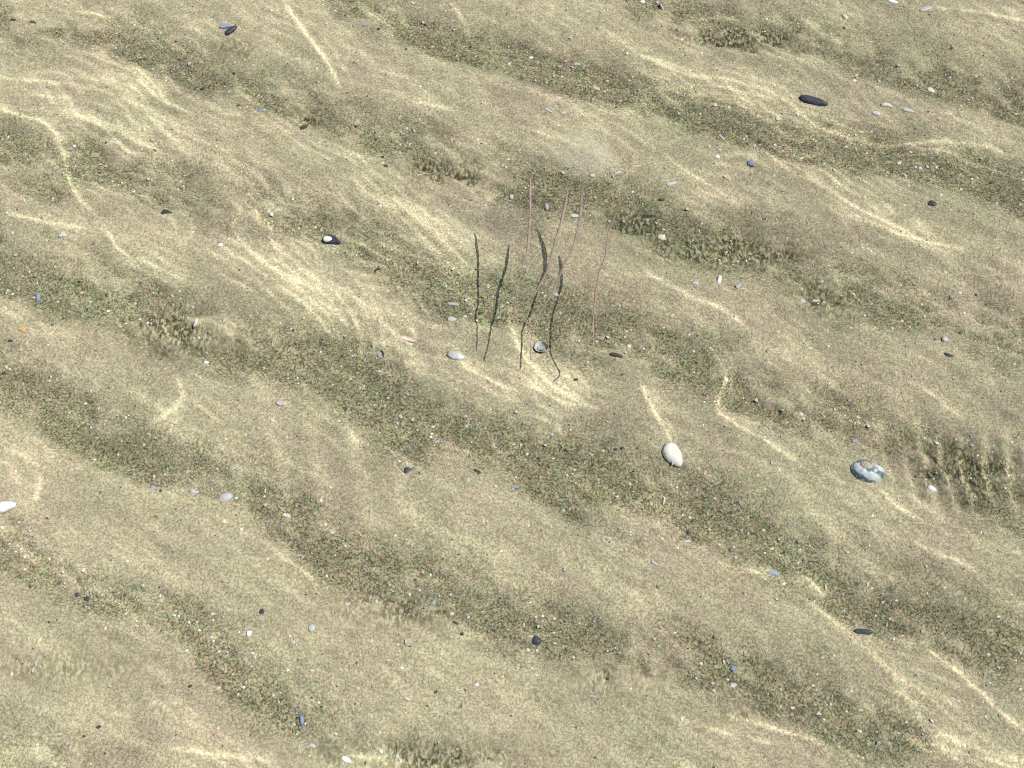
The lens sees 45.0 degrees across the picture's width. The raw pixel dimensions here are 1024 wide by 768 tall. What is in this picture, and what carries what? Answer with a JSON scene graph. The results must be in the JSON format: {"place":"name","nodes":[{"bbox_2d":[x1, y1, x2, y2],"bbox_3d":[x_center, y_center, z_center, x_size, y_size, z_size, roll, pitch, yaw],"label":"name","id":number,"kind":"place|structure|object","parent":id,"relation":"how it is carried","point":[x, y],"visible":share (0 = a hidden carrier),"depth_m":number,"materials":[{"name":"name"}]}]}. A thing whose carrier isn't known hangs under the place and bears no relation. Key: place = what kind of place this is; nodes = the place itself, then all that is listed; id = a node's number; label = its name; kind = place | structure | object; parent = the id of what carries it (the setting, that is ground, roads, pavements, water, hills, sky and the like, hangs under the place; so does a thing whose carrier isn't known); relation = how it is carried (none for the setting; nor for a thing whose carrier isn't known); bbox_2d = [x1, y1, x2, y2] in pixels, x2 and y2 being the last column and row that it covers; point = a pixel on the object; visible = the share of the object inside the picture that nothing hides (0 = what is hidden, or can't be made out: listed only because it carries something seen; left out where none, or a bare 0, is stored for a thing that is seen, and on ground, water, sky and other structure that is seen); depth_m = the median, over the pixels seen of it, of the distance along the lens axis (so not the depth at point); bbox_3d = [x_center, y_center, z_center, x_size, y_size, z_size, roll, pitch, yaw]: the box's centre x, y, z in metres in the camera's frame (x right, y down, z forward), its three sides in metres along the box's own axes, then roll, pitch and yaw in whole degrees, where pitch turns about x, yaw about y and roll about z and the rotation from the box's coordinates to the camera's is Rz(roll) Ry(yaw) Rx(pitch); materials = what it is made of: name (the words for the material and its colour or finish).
{"place":"outdoors","nodes":[
{"label":"outdoors","id":0,"kind":"place"},
{"bbox_2d":[0,0,1023,767],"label":"seabed ground","id":1,"kind":"structure","parent":0,"point":[200,560],"depth_m":2.01,"materials":[{"name":"beige sand"}]},
{"bbox_2d":[0,501,16,512],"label":"clam shell","id":2,"kind":"object","parent":1,"relation":"on","point":[5,506],"visible":1,"depth_m":1.91},
{"bbox_2d":[18,326,25,332],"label":"shell fragment","id":3,"kind":"object","parent":1,"relation":"on","point":[22,329],"visible":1,"depth_m":2.04,"materials":[{"name":"orange"}]},
{"bbox_2d":[36,292,40,301],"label":"clam shell","id":4,"kind":"object","parent":1,"relation":"on","point":[38,297],"visible":1,"depth_m":2.08},
{"bbox_2d":[58,232,66,236],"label":"shell fragment","id":5,"kind":"object","parent":1,"relation":"on","point":[62,234],"visible":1,"depth_m":2.12,"materials":[{"name":"white"}]},
{"bbox_2d":[161,209,171,214],"bbox_3d":[-0.600,-0.298,2.143,0.020,0.003,0.012,-4,63,-2],"label":"shell fragment","id":6,"kind":"object","parent":1,"relation":"on","point":[164,211],"visible":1,"depth_m":2.14,"materials":[{"name":"grey stone"}]},
{"bbox_2d":[193,318,197,327],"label":"shell fragment","id":7,"kind":"object","parent":1,"relation":"on","point":[195,324],"visible":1,"depth_m":2.05,"materials":[{"name":"white"}]},
{"bbox_2d":[218,492,232,501],"bbox_3d":[-0.447,0.177,1.926,0.024,0.005,0.016,-21,68,-11],"label":"clam shell","id":8,"kind":"object","parent":1,"relation":"on","point":[226,497],"visible":1,"depth_m":1.92},
{"bbox_2d":[219,24,231,28],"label":"clam shell","id":9,"kind":"object","parent":1,"relation":"on","point":[222,26],"visible":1,"depth_m":2.31},
{"bbox_2d":[225,25,236,34],"bbox_3d":[-0.525,-0.662,2.308,0.028,0.005,0.012,-39,68,-17],"label":"mussel shell","id":10,"kind":"object","parent":1,"relation":"on","point":[229,30],"visible":1,"depth_m":2.31},
{"bbox_2d":[276,400,286,405],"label":"clam shell","id":11,"kind":"object","parent":1,"relation":"on","point":[281,403],"visible":1,"depth_m":1.99},
{"bbox_2d":[299,714,303,725],"bbox_3d":[-0.304,0.487,1.791,0.007,0.005,0.018,-10,69,-6],"label":"shell fragment","id":12,"kind":"object","parent":1,"relation":"on","point":[301,718],"visible":1,"depth_m":1.79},
{"bbox_2d":[308,623,314,631],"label":"clam shell","id":13,"kind":"object","parent":1,"relation":"on","point":[311,627],"visible":1,"depth_m":1.83},
{"bbox_2d":[322,234,340,244],"bbox_3d":[-0.310,-0.249,2.126,0.034,0.008,0.019,14,70,8],"label":"mussel shell","id":14,"kind":"object","parent":1,"relation":"on","point":[329,239],"visible":1,"depth_m":2.12},
{"bbox_2d":[341,756,350,762],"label":"clam shell","id":15,"kind":"object","parent":1,"relation":"on","point":[345,759],"visible":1,"depth_m":1.76},
{"bbox_2d":[400,336,415,342],"bbox_3d":[-0.173,-0.075,2.043,0.028,0.003,0.008,18,70,9],"label":"shell fragment","id":16,"kind":"object","parent":1,"relation":"on","point":[406,338],"visible":1,"depth_m":2.04,"materials":[{"name":"white"}]},
{"bbox_2d":[404,467,411,473],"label":"shell fragment","id":17,"kind":"object","parent":1,"relation":"on","point":[407,469],"visible":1,"depth_m":1.94,"materials":[{"name":"grey"}]},
{"bbox_2d":[447,316,455,320],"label":"clam shell","id":18,"kind":"object","parent":1,"relation":"on","point":[450,318],"visible":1,"depth_m":2.06},
{"bbox_2d":[447,302,458,305],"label":"shell fragment","id":19,"kind":"object","parent":1,"relation":"on","point":[452,303],"visible":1,"depth_m":2.08,"materials":[{"name":"white"}]},
{"bbox_2d":[447,351,464,359],"bbox_3d":[-0.092,-0.047,2.027,0.030,0.005,0.016,16,61,2],"label":"clam shell","id":20,"kind":"object","parent":1,"relation":"on","point":[454,355],"visible":1,"depth_m":2.02},
{"bbox_2d":[0,0,1023,766],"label":"shell grit","id":21,"kind":"object","parent":1,"relation":"on","point":[468,390],"visible":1,"depth_m":2.03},
{"bbox_2d":[531,636,541,644],"bbox_3d":[0.036,0.380,1.832,0.016,0.006,0.014,18,66,9],"label":"pebble","id":22,"kind":"object","parent":1,"relation":"on","point":[536,640],"visible":1,"depth_m":1.83,"materials":[{"name":"grey stone"}]},
{"bbox_2d":[534,341,547,351],"bbox_3d":[0.048,-0.060,2.035,0.022,0.008,0.019,10,65,10],"label":"clam shell","id":23,"kind":"object","parent":1,"relation":"on","point":[540,346],"visible":1,"depth_m":2.04},
{"bbox_2d":[544,203,548,209],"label":"clam shell","id":24,"kind":"object","parent":1,"relation":"on","point":[546,206],"visible":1,"depth_m":2.16},
{"bbox_2d":[610,352,622,357],"bbox_3d":[0.171,-0.048,2.023,0.022,0.003,0.008,15,63,5],"label":"shell fragment","id":25,"kind":"object","parent":1,"relation":"on","point":[615,354],"visible":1,"depth_m":2.02,"materials":[{"name":"grey stone"}]},
{"bbox_2d":[657,234,665,240],"bbox_3d":[0.258,-0.253,2.134,0.014,0.004,0.014,-5,65,-2],"label":"shell fragment","id":26,"kind":"object","parent":1,"relation":"on","point":[661,237],"visible":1,"depth_m":2.13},
{"bbox_2d":[666,181,677,185],"bbox_3d":[0.281,-0.352,2.167,0.021,0.003,0.008,-15,70,-6],"label":"shell fragment","id":27,"kind":"object","parent":1,"relation":"on","point":[672,183],"visible":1,"depth_m":2.17,"materials":[{"name":"white"}]},
{"bbox_2d":[662,443,682,466],"bbox_3d":[0.255,0.111,1.951,0.029,0.009,0.044,-25,68,-16],"label":"clam shell","id":28,"kind":"object","parent":1,"relation":"on","point":[672,453],"visible":1,"depth_m":1.95},
{"bbox_2d":[717,275,721,283],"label":"shell fragment","id":29,"kind":"object","parent":1,"relation":"on","point":[719,279],"visible":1,"depth_m":2.08,"materials":[{"name":"white"}]},
{"bbox_2d":[735,282,742,288],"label":"shell fragment","id":30,"kind":"object","parent":1,"relation":"on","point":[738,285],"visible":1,"depth_m":2.08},
{"bbox_2d":[748,159,753,166],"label":"shell fragment","id":31,"kind":"object","parent":1,"relation":"on","point":[751,162],"visible":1,"depth_m":2.19,"materials":[{"name":"grey stone"}]},
{"bbox_2d":[769,570,779,575],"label":"clam shell","id":32,"kind":"object","parent":1,"relation":"on","point":[774,572],"visible":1,"depth_m":1.88},
{"bbox_2d":[800,95,827,105],"bbox_3d":[0.548,-0.515,2.242,0.053,0.007,0.016,19,69,7],"label":"mussel shell","id":33,"kind":"object","parent":1,"relation":"on","point":[812,100],"visible":1,"depth_m":2.24},
{"bbox_2d":[854,629,873,634],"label":"mussel shell","id":34,"kind":"object","parent":1,"relation":"on","point":[864,631],"visible":1,"depth_m":1.83},
{"bbox_2d":[851,459,884,482],"bbox_3d":[0.557,0.142,1.945,0.052,0.042,0.038,31,69,13],"label":"snail shell","id":35,"kind":"object","parent":1,"relation":"on","point":[865,470],"visible":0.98,"depth_m":1.93},
{"bbox_2d":[872,111,879,115],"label":"clam shell","id":36,"kind":"object","parent":1,"relation":"on","point":[876,113],"visible":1,"depth_m":2.23},
{"bbox_2d":[881,102,893,107],"bbox_3d":[0.680,-0.505,2.236,0.024,0.003,0.011,16,64,8],"label":"shell fragment","id":37,"kind":"object","parent":1,"relation":"on","point":[885,104],"visible":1,"depth_m":2.23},
{"bbox_2d":[902,108,914,112],"bbox_3d":[0.715,-0.494,2.230,0.023,0.004,0.009,17,68,13],"label":"shell fragment","id":38,"kind":"object","parent":1,"relation":"on","point":[908,110],"visible":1,"depth_m":2.23,"materials":[{"name":"white"}]},
{"bbox_2d":[919,6,932,11],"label":"clam shell","id":39,"kind":"object","parent":1,"relation":"on","point":[925,9],"visible":1,"depth_m":2.33},
{"bbox_2d":[927,485,937,491],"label":"clam shell","id":40,"kind":"object","parent":1,"relation":"on","point":[932,488],"visible":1,"depth_m":1.93},
{"bbox_2d":[928,200,936,205],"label":"shell fragment","id":41,"kind":"object","parent":1,"relation":"on","point":[932,203],"visible":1,"depth_m":2.15,"materials":[{"name":"grey stone"}]},
{"bbox_2d":[942,336,948,341],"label":"clam shell","id":42,"kind":"object","parent":1,"relation":"on","point":[945,339],"visible":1,"depth_m":2.04},
{"bbox_2d":[513,128,622,361],"bbox_3d":[0.094,-0.230,1.996,0.153,0.160,0.388,7,65,3],"label":"jellyfish","id":43,"kind":"object","parent":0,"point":[578,224],"visible":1,"depth_m":1.98,"materials":[{"name":"beige"}]},
{"bbox_2d":[834,719,840,725],"bbox_3d":[0.471,0.489,1.790,0.010,0.003,0.013,21,67,9],"label":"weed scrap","id":44,"kind":"object","parent":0,"point":[837,722],"visible":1,"depth_m":1.79,"materials":[{"name":"beige"}]}
]}

